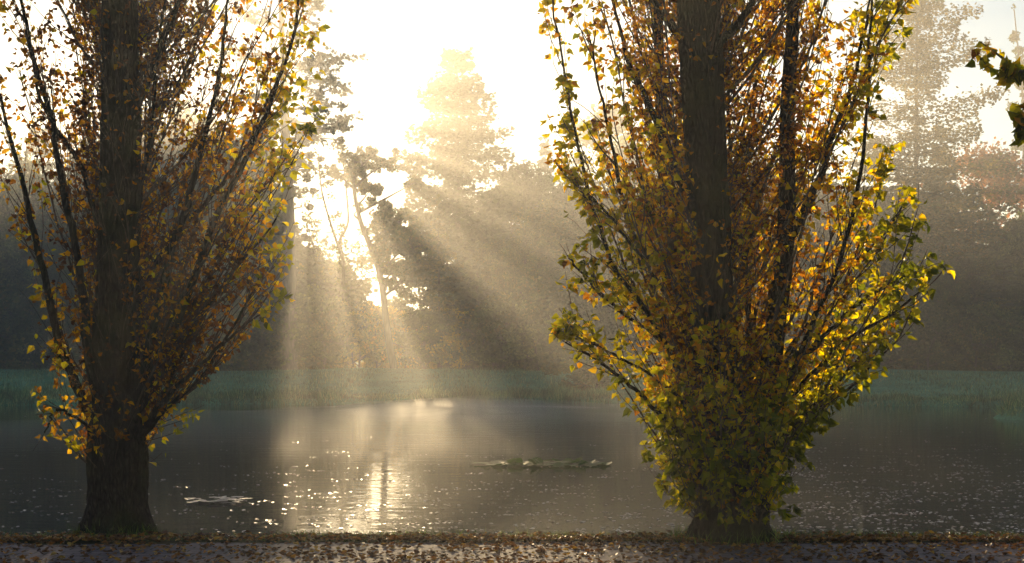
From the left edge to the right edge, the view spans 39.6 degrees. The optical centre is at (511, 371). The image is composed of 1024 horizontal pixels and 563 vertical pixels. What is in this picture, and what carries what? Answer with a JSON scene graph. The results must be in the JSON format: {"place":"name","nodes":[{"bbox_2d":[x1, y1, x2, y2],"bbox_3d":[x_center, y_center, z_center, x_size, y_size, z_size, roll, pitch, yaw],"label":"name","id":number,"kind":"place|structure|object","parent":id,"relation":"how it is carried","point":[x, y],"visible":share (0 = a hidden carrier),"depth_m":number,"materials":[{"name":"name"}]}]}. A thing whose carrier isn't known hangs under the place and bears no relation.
{"place":"outdoors","nodes":[
{"label":"outdoors","id":0,"kind":"place"},
{"bbox_2d":[0,403,1023,535],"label":"water","id":1,"kind":"structure","parent":0,"point":[396,443],"depth_m":23.37,"materials":[{"name":"black liquid"}]},
{"bbox_2d":[185,496,250,502],"bbox_3d":[-3.738,1.622,18.009,0.849,0.044,0.807,0,0,-26],"label":"water lily","id":2,"kind":"object","parent":1,"relation":"on","point":[224,498],"visible":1,"depth_m":17.89,"materials":[{"name":"green plant"}]},
{"bbox_2d":[0,422,1023,535],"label":"floating litter","id":3,"kind":"object","parent":1,"relation":"on","point":[669,506],"visible":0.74,"depth_m":17.46,"materials":[{"name":"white plant"}]},
{"bbox_2d":[474,457,611,466],"bbox_3d":[0.513,1.579,25.031,2.526,0.131,1.609,0,0,0],"label":"water lily","id":4,"kind":"object","parent":1,"relation":"on","point":[530,462],"visible":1,"depth_m":24.94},
{"bbox_2d":[0,541,1023,562],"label":"path","id":5,"kind":"structure","parent":0,"point":[76,550],"depth_m":10.92,"materials":[{"name":"gravel"},{"name":"soil"}]},
{"bbox_2d":[0,360,1023,544],"bbox_3d":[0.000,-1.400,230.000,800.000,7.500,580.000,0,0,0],"label":"ground","id":6,"kind":"structure","parent":0,"point":[416,384],"depth_m":79.40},
{"bbox_2d":[0,207,54,273],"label":"broadleaf tree","id":7,"kind":"object","parent":6,"relation":"on","point":[7,245],"visible":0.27,"depth_m":96.71,"materials":[{"name":"green plant"}]},
{"bbox_2d":[0,154,65,316],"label":"broadleaf tree","id":8,"kind":"object","parent":6,"relation":"on","point":[24,269],"visible":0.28,"depth_m":99.42,"materials":[{"name":"green plant"}]},
{"bbox_2d":[5,309,61,369],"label":"shrub","id":9,"kind":"object","parent":6,"relation":"on","point":[33,356],"visible":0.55,"depth_m":97.32,"materials":[{"name":"green plant"}]},
{"bbox_2d":[0,276,75,368],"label":"shrub","id":10,"kind":"object","parent":6,"relation":"on","point":[9,302],"visible":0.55,"depth_m":96.71,"materials":[{"name":"plant"}]},
{"bbox_2d":[22,121,56,181],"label":"conifer tree","id":11,"kind":"object","parent":6,"relation":"on","point":[27,151],"visible":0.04,"depth_m":119.67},
{"bbox_2d":[0,219,94,368],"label":"broadleaf tree","id":12,"kind":"object","parent":6,"relation":"on","point":[53,274],"visible":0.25,"depth_m":98.50,"materials":[{"name":"green plant"}]},
{"bbox_2d":[0,170,96,366],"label":"broadleaf tree","id":13,"kind":"object","parent":6,"relation":"on","point":[42,227],"visible":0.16,"depth_m":99.84,"materials":[{"name":"plant"}]},
{"bbox_2d":[18,288,78,369],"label":"shrub","id":14,"kind":"object","parent":6,"relation":"on","point":[43,311],"visible":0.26,"depth_m":97.59,"materials":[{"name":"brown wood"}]},
{"bbox_2d":[60,315,82,370],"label":"shrub","id":15,"kind":"object","parent":6,"relation":"on","point":[67,330],"visible":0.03,"depth_m":96.42,"materials":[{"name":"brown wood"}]},
{"bbox_2d":[63,302,83,369],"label":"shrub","id":16,"kind":"object","parent":6,"relation":"on","point":[72,352],"depth_m":100.00,"materials":[{"name":"green plant"}]},
{"bbox_2d":[31,166,192,271],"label":"broadleaf tree","id":17,"kind":"object","parent":6,"relation":"on","point":[45,188],"visible":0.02,"depth_m":101.47,"materials":[{"name":"green plant"}]},
{"bbox_2d":[59,521,167,535],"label":"grass","id":18,"kind":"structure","parent":6,"relation":"on","point":[88,531],"depth_m":12.11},
{"bbox_2d":[64,137,173,180],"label":"broadleaf tree","id":19,"kind":"object","parent":6,"relation":"on","point":[82,159],"depth_m":114.23,"materials":[{"name":"green plant"}]},
{"bbox_2d":[65,230,184,298],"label":"broadleaf tree","id":20,"kind":"object","parent":6,"relation":"on","point":[154,243],"visible":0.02,"depth_m":99.78,"materials":[{"name":"plant"}]},
{"bbox_2d":[145,158,181,279],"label":"conifer tree","id":21,"kind":"object","parent":6,"relation":"on","point":[170,211],"visible":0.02,"depth_m":104.01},
{"bbox_2d":[0,0,330,536],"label":"poplar tree","id":22,"kind":"object","parent":6,"relation":"on","point":[128,376],"visible":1,"depth_m":12.27,"materials":[{"name":"brown plant"}]},
{"bbox_2d":[141,99,228,238],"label":"broadleaf tree","id":23,"kind":"object","parent":6,"relation":"on","point":[183,116],"visible":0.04,"depth_m":110.57,"materials":[{"name":"plant"}]},
{"bbox_2d":[141,280,234,370],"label":"shrub","id":24,"kind":"object","parent":6,"relation":"on","point":[205,341],"visible":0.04,"depth_m":96.35,"materials":[{"name":"plant"}]},
{"bbox_2d":[175,138,222,282],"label":"conifer tree","id":25,"kind":"object","parent":6,"relation":"on","point":[206,218],"visible":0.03,"depth_m":104.49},
{"bbox_2d":[172,221,256,367],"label":"broadleaf tree","id":26,"kind":"object","parent":6,"relation":"on","point":[213,247],"visible":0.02,"depth_m":99.65,"materials":[{"name":"green plant"}]},
{"bbox_2d":[172,113,276,221],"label":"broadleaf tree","id":27,"kind":"object","parent":6,"relation":"on","point":[220,149],"depth_m":115.71,"materials":[{"name":"green plant"}]},
{"bbox_2d":[186,293,269,370],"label":"shrub","id":28,"kind":"object","parent":6,"relation":"on","point":[228,367],"visible":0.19,"depth_m":96.20,"materials":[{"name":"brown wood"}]},
{"bbox_2d":[193,318,264,369],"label":"shrub","id":29,"kind":"object","parent":6,"relation":"on","point":[221,340],"visible":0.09,"depth_m":96.85,"materials":[{"name":"green plant"}]},
{"bbox_2d":[148,148,318,280],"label":"broadleaf tree","id":30,"kind":"object","parent":6,"relation":"on","point":[213,198],"visible":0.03,"depth_m":103.97,"materials":[{"name":"green plant"}]},
{"bbox_2d":[203,282,291,370],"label":"shrub","id":31,"kind":"object","parent":6,"relation":"on","point":[255,343],"visible":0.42,"depth_m":96.06,"materials":[{"name":"plant"}]},
{"bbox_2d":[212,99,297,355],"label":"broadleaf tree","id":32,"kind":"object","parent":6,"relation":"on","point":[278,194],"visible":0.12,"depth_m":99.86,"materials":[{"name":"green plant"}]},
{"bbox_2d":[235,286,322,369],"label":"shrub","id":33,"kind":"object","parent":6,"relation":"on","point":[300,301],"visible":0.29,"depth_m":96.73,"materials":[{"name":"green plant"}]},
{"bbox_2d":[230,203,337,369],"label":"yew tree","id":34,"kind":"object","parent":6,"relation":"on","point":[304,257],"visible":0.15,"depth_m":100.07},
{"bbox_2d":[200,0,368,369],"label":"pine tree","id":35,"kind":"object","parent":6,"relation":"on","point":[341,124],"visible":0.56,"depth_m":96.72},
{"bbox_2d":[261,309,334,369],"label":"shrub","id":36,"kind":"object","parent":6,"relation":"on","point":[314,324],"visible":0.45,"depth_m":96.71,"materials":[{"name":"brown plant"}]},
{"bbox_2d":[269,284,355,367],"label":"shrub","id":37,"kind":"object","parent":6,"relation":"on","point":[316,297],"visible":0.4,"depth_m":97.85,"materials":[{"name":"green plant"}]},
{"bbox_2d":[297,238,336,358],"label":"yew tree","id":38,"kind":"object","parent":6,"relation":"on","point":[323,261],"visible":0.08,"depth_m":103.66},
{"bbox_2d":[274,296,367,368],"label":"shrub","id":39,"kind":"object","parent":6,"relation":"on","point":[322,363],"visible":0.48,"depth_m":97.70,"materials":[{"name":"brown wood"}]},
{"bbox_2d":[274,264,380,360],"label":"shrub","id":40,"kind":"object","parent":6,"relation":"on","point":[352,283],"visible":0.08,"depth_m":103.85,"materials":[{"name":"brown plant"}]},
{"bbox_2d":[296,142,377,320],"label":"alder tree","id":41,"kind":"object","parent":6,"relation":"on","point":[344,266],"visible":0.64,"depth_m":102.84,"materials":[{"name":"plant"}]},
{"bbox_2d":[326,254,359,279],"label":"shrub","id":42,"kind":"object","parent":6,"relation":"on","point":[331,257],"visible":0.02,"depth_m":112.70,"materials":[{"name":"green plant"}]},
{"bbox_2d":[334,311,385,367],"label":"shrub","id":43,"kind":"object","parent":6,"relation":"on","point":[360,338],"visible":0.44,"depth_m":101.33,"materials":[{"name":"plant"}]},
{"bbox_2d":[346,301,389,367],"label":"shrub","id":44,"kind":"object","parent":6,"relation":"on","point":[359,364],"visible":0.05,"depth_m":107.16,"materials":[{"name":"plant"}]},
{"bbox_2d":[351,304,409,367],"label":"shrub","id":45,"kind":"object","parent":6,"relation":"on","point":[373,314],"visible":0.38,"depth_m":101.86,"materials":[{"name":"plant"}]},
{"bbox_2d":[362,306,418,367],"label":"shrub","id":46,"kind":"object","parent":6,"relation":"on","point":[368,363],"visible":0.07,"depth_m":107.27,"materials":[{"name":"plant"}]},
{"bbox_2d":[337,145,449,368],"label":"oak tree","id":47,"kind":"object","parent":6,"relation":"on","point":[409,240],"visible":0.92,"depth_m":98.75,"materials":[{"name":"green plant"}]},
{"bbox_2d":[367,308,429,368],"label":"shrub","id":48,"kind":"object","parent":6,"relation":"on","point":[393,325],"visible":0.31,"depth_m":101.94,"materials":[{"name":"plant"}]},
{"bbox_2d":[393,305,460,368],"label":"shrub","id":49,"kind":"object","parent":6,"relation":"on","point":[420,317],"visible":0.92,"depth_m":96.34,"materials":[{"name":"green plant"}]},
{"bbox_2d":[387,287,486,367],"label":"shrub","id":50,"kind":"object","parent":6,"relation":"on","point":[395,302],"visible":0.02,"depth_m":116.88,"materials":[{"name":"brown plant"}]},
{"bbox_2d":[408,303,471,368],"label":"shrub","id":51,"kind":"object","parent":6,"relation":"on","point":[445,365],"visible":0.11,"depth_m":100.51,"materials":[{"name":"plant"}]},
{"bbox_2d":[407,217,474,367],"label":"larch tree","id":52,"kind":"object","parent":6,"relation":"on","point":[437,265],"visible":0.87,"depth_m":97.62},
{"bbox_2d":[410,304,479,368],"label":"shrub","id":53,"kind":"object","parent":6,"relation":"on","point":[448,339],"visible":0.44,"depth_m":97.61,"materials":[{"name":"plant"}]},
{"bbox_2d":[356,47,542,291],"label":"fir tree","id":54,"kind":"object","parent":6,"relation":"on","point":[454,168],"visible":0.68,"depth_m":110.34,"materials":[{"name":"plant"}]},
{"bbox_2d":[455,305,482,369],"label":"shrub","id":55,"kind":"object","parent":6,"relation":"on","point":[472,364],"visible":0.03,"depth_m":100.50,"materials":[{"name":"green plant"}]},
{"bbox_2d":[429,227,513,297],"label":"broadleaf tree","id":56,"kind":"object","parent":6,"relation":"on","point":[459,260],"visible":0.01,"depth_m":111.09,"materials":[{"name":"green plant"}]},
{"bbox_2d":[441,230,504,367],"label":"fir tree","id":57,"kind":"object","parent":6,"relation":"on","point":[474,281],"visible":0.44,"depth_m":106.06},
{"bbox_2d":[453,290,532,369],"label":"shrub","id":58,"kind":"object","parent":6,"relation":"on","point":[480,327],"visible":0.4,"depth_m":97.70,"materials":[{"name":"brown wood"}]},
{"bbox_2d":[460,294,537,369],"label":"shrub","id":59,"kind":"object","parent":6,"relation":"on","point":[490,356],"visible":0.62,"depth_m":97.09,"materials":[{"name":"green plant"}]},
{"bbox_2d":[436,159,575,292],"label":"broadleaf tree","id":60,"kind":"object","parent":6,"relation":"on","point":[527,191],"visible":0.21,"depth_m":115.74,"materials":[{"name":"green plant"}]},
{"bbox_2d":[0,529,1023,562],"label":"leaf litter","id":61,"kind":"object","parent":6,"relation":"on","point":[452,537],"visible":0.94,"depth_m":11.40,"materials":[{"name":"plant"}]},
{"bbox_2d":[0,365,1023,407],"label":"bank grass","id":62,"kind":"structure","parent":6,"relation":"on","point":[22,395],"depth_m":73.50,"materials":[{"name":"plant"}]},
{"bbox_2d":[2,525,1023,541],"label":"grass","id":63,"kind":"structure","parent":6,"relation":"on","point":[399,534],"depth_m":11.97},
{"bbox_2d":[472,226,580,355],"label":"broadleaf tree","id":64,"kind":"object","parent":6,"relation":"on","point":[540,251],"visible":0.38,"depth_m":102.66,"materials":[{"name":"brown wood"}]},
{"bbox_2d":[479,274,573,370],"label":"shrub","id":65,"kind":"object","parent":6,"relation":"on","point":[531,283],"visible":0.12,"depth_m":98.63,"materials":[{"name":"plant"}]},
{"bbox_2d":[492,294,572,370],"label":"shrub","id":66,"kind":"object","parent":6,"relation":"on","point":[532,364],"visible":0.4,"depth_m":97.08,"materials":[{"name":"green plant"}]},
{"bbox_2d":[536,136,554,213],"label":"spruce tree","id":67,"kind":"object","parent":6,"relation":"on","point":[541,164],"visible":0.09,"depth_m":124.70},
{"bbox_2d":[487,197,628,297],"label":"broadleaf tree","id":68,"kind":"object","parent":6,"relation":"on","point":[555,222],"visible":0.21,"depth_m":105.81,"materials":[{"name":"plant"}]},
{"bbox_2d":[514,286,618,370],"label":"shrub","id":69,"kind":"object","parent":6,"relation":"on","point":[543,307],"visible":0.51,"depth_m":95.41,"materials":[{"name":"plant"}]},
{"bbox_2d":[523,259,612,344],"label":"broadleaf tree","id":70,"kind":"object","parent":6,"relation":"on","point":[569,274],"visible":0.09,"depth_m":99.95,"materials":[{"name":"green plant"}]},
{"bbox_2d":[560,156,590,200],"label":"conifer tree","id":71,"kind":"object","parent":6,"relation":"on","point":[577,160],"visible":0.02,"depth_m":120.12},
{"bbox_2d":[542,186,618,270],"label":"broadleaf tree","id":72,"kind":"object","parent":6,"relation":"on","point":[572,207],"visible":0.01,"depth_m":111.80,"materials":[{"name":"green plant"}]},
{"bbox_2d":[538,358,637,391],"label":"shrub","id":73,"kind":"object","parent":6,"relation":"on","point":[583,374],"visible":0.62,"depth_m":77.50,"materials":[{"name":"plant"}]},
{"bbox_2d":[555,302,633,362],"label":"shrub","id":74,"kind":"object","parent":6,"relation":"on","point":[585,315],"visible":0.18,"depth_m":95.81,"materials":[{"name":"green plant"}]},
{"bbox_2d":[547,102,642,208],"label":"broadleaf tree","id":75,"kind":"object","parent":6,"relation":"on","point":[585,143],"visible":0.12,"depth_m":127.05,"materials":[{"name":"green plant"}]},
{"bbox_2d":[538,171,682,289],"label":"broadleaf tree","id":76,"kind":"object","parent":6,"relation":"on","point":[606,204],"visible":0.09,"depth_m":105.04,"materials":[{"name":"green plant"}]},
{"bbox_2d":[565,245,663,349],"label":"broadleaf tree","id":77,"kind":"object","parent":6,"relation":"on","point":[607,277],"visible":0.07,"depth_m":99.55,"materials":[{"name":"green plant"}]},
{"bbox_2d":[584,290,664,369],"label":"shrub","id":78,"kind":"object","parent":6,"relation":"on","point":[608,332],"visible":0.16,"depth_m":95.63,"materials":[{"name":"green plant"}]},
{"bbox_2d":[631,135,654,184],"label":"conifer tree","id":79,"kind":"object","parent":6,"relation":"on","point":[643,159],"visible":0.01,"depth_m":119.74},
{"bbox_2d":[616,309,672,368],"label":"shrub","id":80,"kind":"object","parent":6,"relation":"on","point":[620,322],"visible":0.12,"depth_m":95.65,"materials":[{"name":"plant"}]},
{"bbox_2d":[636,240,802,292],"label":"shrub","id":81,"kind":"object","parent":6,"relation":"on","point":[767,279],"visible":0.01,"depth_m":100.08,"materials":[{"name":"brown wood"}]},
{"bbox_2d":[537,0,954,544],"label":"poplar tree","id":82,"kind":"object","parent":6,"relation":"on","point":[726,462],"visible":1,"depth_m":11.73,"materials":[{"name":"green plant"}]},
{"bbox_2d":[741,151,775,218],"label":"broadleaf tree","id":83,"kind":"object","parent":6,"relation":"on","point":[756,172],"visible":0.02,"depth_m":117.18,"materials":[{"name":"green plant"}]},
{"bbox_2d":[733,277,800,348],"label":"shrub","id":84,"kind":"object","parent":6,"relation":"on","point":[795,319],"visible":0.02,"depth_m":97.32,"materials":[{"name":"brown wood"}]},
{"bbox_2d":[741,291,813,360],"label":"shrub","id":85,"kind":"object","parent":6,"relation":"on","point":[799,315],"visible":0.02,"depth_m":97.45,"materials":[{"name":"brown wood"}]},
{"bbox_2d":[785,289,816,366],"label":"shrub","id":86,"kind":"object","parent":6,"relation":"on","point":[793,331],"visible":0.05,"depth_m":98.72,"materials":[{"name":"green plant"}]},
{"bbox_2d":[756,182,870,276],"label":"broadleaf tree","id":87,"kind":"object","parent":6,"relation":"on","point":[815,220],"visible":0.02,"depth_m":104.00,"materials":[{"name":"plant"}]},
{"bbox_2d":[788,243,858,367],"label":"broadleaf tree","id":88,"kind":"object","parent":6,"relation":"on","point":[818,261],"visible":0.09,"depth_m":99.77,"materials":[{"name":"green plant"}]},
{"bbox_2d":[794,276,908,368],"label":"shrub","id":89,"kind":"object","parent":6,"relation":"on","point":[831,299],"visible":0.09,"depth_m":97.64,"materials":[{"name":"plant"}]},
{"bbox_2d":[777,181,949,366],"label":"broadleaf tree","id":90,"kind":"object","parent":6,"relation":"on","point":[826,236],"visible":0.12,"depth_m":103.80,"materials":[{"name":"green plant"}]},
{"bbox_2d":[852,132,890,253],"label":"conifer tree","id":91,"kind":"object","parent":6,"relation":"on","point":[884,186],"visible":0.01,"depth_m":111.72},
{"bbox_2d":[834,274,912,368],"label":"shrub","id":92,"kind":"object","parent":6,"relation":"on","point":[867,287],"visible":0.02,"depth_m":100.16,"materials":[{"name":"green plant"}]},
{"bbox_2d":[845,233,931,363],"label":"broadleaf tree","id":93,"kind":"object","parent":6,"relation":"on","point":[884,263],"visible":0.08,"depth_m":102.13,"materials":[{"name":"green plant"}]},
{"bbox_2d":[868,288,958,369],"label":"shrub","id":94,"kind":"object","parent":6,"relation":"on","point":[895,359],"visible":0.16,"depth_m":99.64,"materials":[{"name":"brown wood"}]},
{"bbox_2d":[876,296,950,368],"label":"shrub","id":95,"kind":"object","parent":6,"relation":"on","point":[886,355],"visible":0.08,"depth_m":99.51,"materials":[{"name":"green plant"}]},
{"bbox_2d":[886,263,944,369],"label":"broadleaf tree","id":96,"kind":"object","parent":6,"relation":"on","point":[915,291],"visible":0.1,"depth_m":99.13,"materials":[{"name":"green plant"}]},
{"bbox_2d":[881,174,950,276],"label":"conifer tree","id":97,"kind":"object","parent":6,"relation":"on","point":[896,187],"visible":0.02,"depth_m":105.78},
{"bbox_2d":[820,0,1023,369],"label":"larch tree","id":98,"kind":"object","parent":6,"relation":"on","point":[921,21],"visible":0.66,"depth_m":100.08,"materials":[{"name":"plant"}]},
{"bbox_2d":[920,172,954,275],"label":"conifer tree","id":99,"kind":"object","parent":6,"relation":"on","point":[934,183],"visible":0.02,"depth_m":107.62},
{"bbox_2d":[923,117,968,261],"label":"conifer tree","id":100,"kind":"object","parent":6,"relation":"on","point":[953,186],"visible":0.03,"depth_m":111.51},
{"bbox_2d":[891,136,1023,250],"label":"beech tree","id":101,"kind":"object","parent":6,"relation":"on","point":[990,181],"visible":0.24,"depth_m":116.15,"materials":[{"name":"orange plant"}]},
{"bbox_2d":[930,241,1006,303],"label":"broadleaf tree","id":102,"kind":"object","parent":6,"relation":"on","point":[970,269],"visible":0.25,"depth_m":101.58,"materials":[{"name":"plant"}]},
{"bbox_2d":[942,181,1008,287],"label":"conifer tree","id":103,"kind":"object","parent":6,"relation":"on","point":[987,232],"visible":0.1,"depth_m":106.83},
{"bbox_2d":[964,41,1023,147],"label":"overhanging tree","id":104,"kind":"object","parent":6,"relation":"on","point":[1008,73],"visible":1,"depth_m":8.99,"materials":[{"name":"green plant"}]},
{"bbox_2d":[975,210,1023,303],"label":"broadleaf tree","id":105,"kind":"object","parent":6,"relation":"on","point":[1015,232],"visible":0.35,"depth_m":104.41,"materials":[{"name":"brown plant"}]},
{"bbox_2d":[977,255,1023,368],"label":"conifer tree","id":106,"kind":"object","parent":6,"relation":"on","point":[1001,286],"visible":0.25,"depth_m":100.68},
{"bbox_2d":[990,391,1023,416],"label":"island grass","id":107,"kind":"structure","parent":6,"relation":"on","point":[1008,405],"depth_m":49.20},
{"bbox_2d":[1000,3,1023,223],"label":"poplar tree","id":108,"kind":"object","parent":6,"relation":"on","point":[1013,38],"visible":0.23,"depth_m":139.94,"materials":[{"name":"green plant"}]},
{"bbox_2d":[0,0,1023,310],"label":"sky","id":109,"kind":"structure","parent":0,"point":[402,41],"materials":[{"name":"white"}]},
{"bbox_2d":[665,519,798,545],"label":"grass","id":110,"kind":"structure","parent":0,"point":[775,532],"depth_m":11.62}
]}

